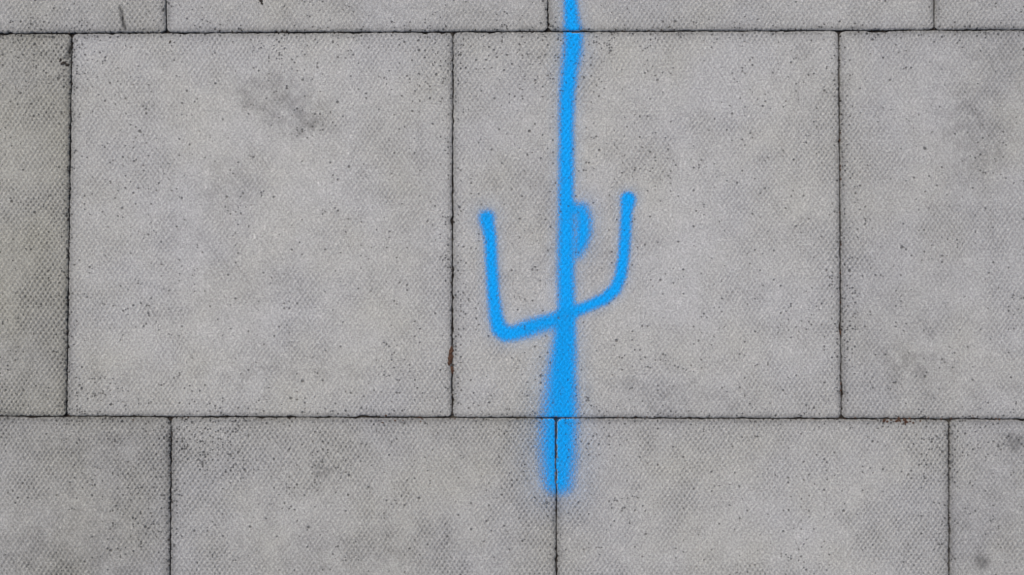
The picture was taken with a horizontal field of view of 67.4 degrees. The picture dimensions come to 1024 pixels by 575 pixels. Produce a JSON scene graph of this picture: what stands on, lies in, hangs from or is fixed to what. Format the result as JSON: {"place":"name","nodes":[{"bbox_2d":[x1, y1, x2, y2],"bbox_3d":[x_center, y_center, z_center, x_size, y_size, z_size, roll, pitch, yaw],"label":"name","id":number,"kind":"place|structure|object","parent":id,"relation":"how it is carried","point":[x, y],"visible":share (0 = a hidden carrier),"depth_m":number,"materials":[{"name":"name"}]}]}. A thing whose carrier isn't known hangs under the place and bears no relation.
{"place":"outdoors","nodes":[
{"label":"outdoors","id":0,"kind":"place"},
{"bbox_2d":[0,0,1023,574],"bbox_3d":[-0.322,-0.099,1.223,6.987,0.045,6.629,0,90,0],"label":"pavement","id":1,"kind":"structure","parent":0,"point":[254,224],"depth_m":1.20,"materials":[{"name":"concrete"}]},
{"bbox_2d":[3,0,994,571],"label":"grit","id":2,"kind":"object","parent":1,"relation":"on","point":[451,220],"visible":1,"depth_m":1.20,"materials":[{"name":"black"}]},
{"bbox_2d":[478,0,635,493],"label":"spray paint mark","id":3,"kind":"object","parent":1,"relation":"on","point":[562,393],"visible":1,"depth_m":1.20,"materials":[{"name":"blue paint"}]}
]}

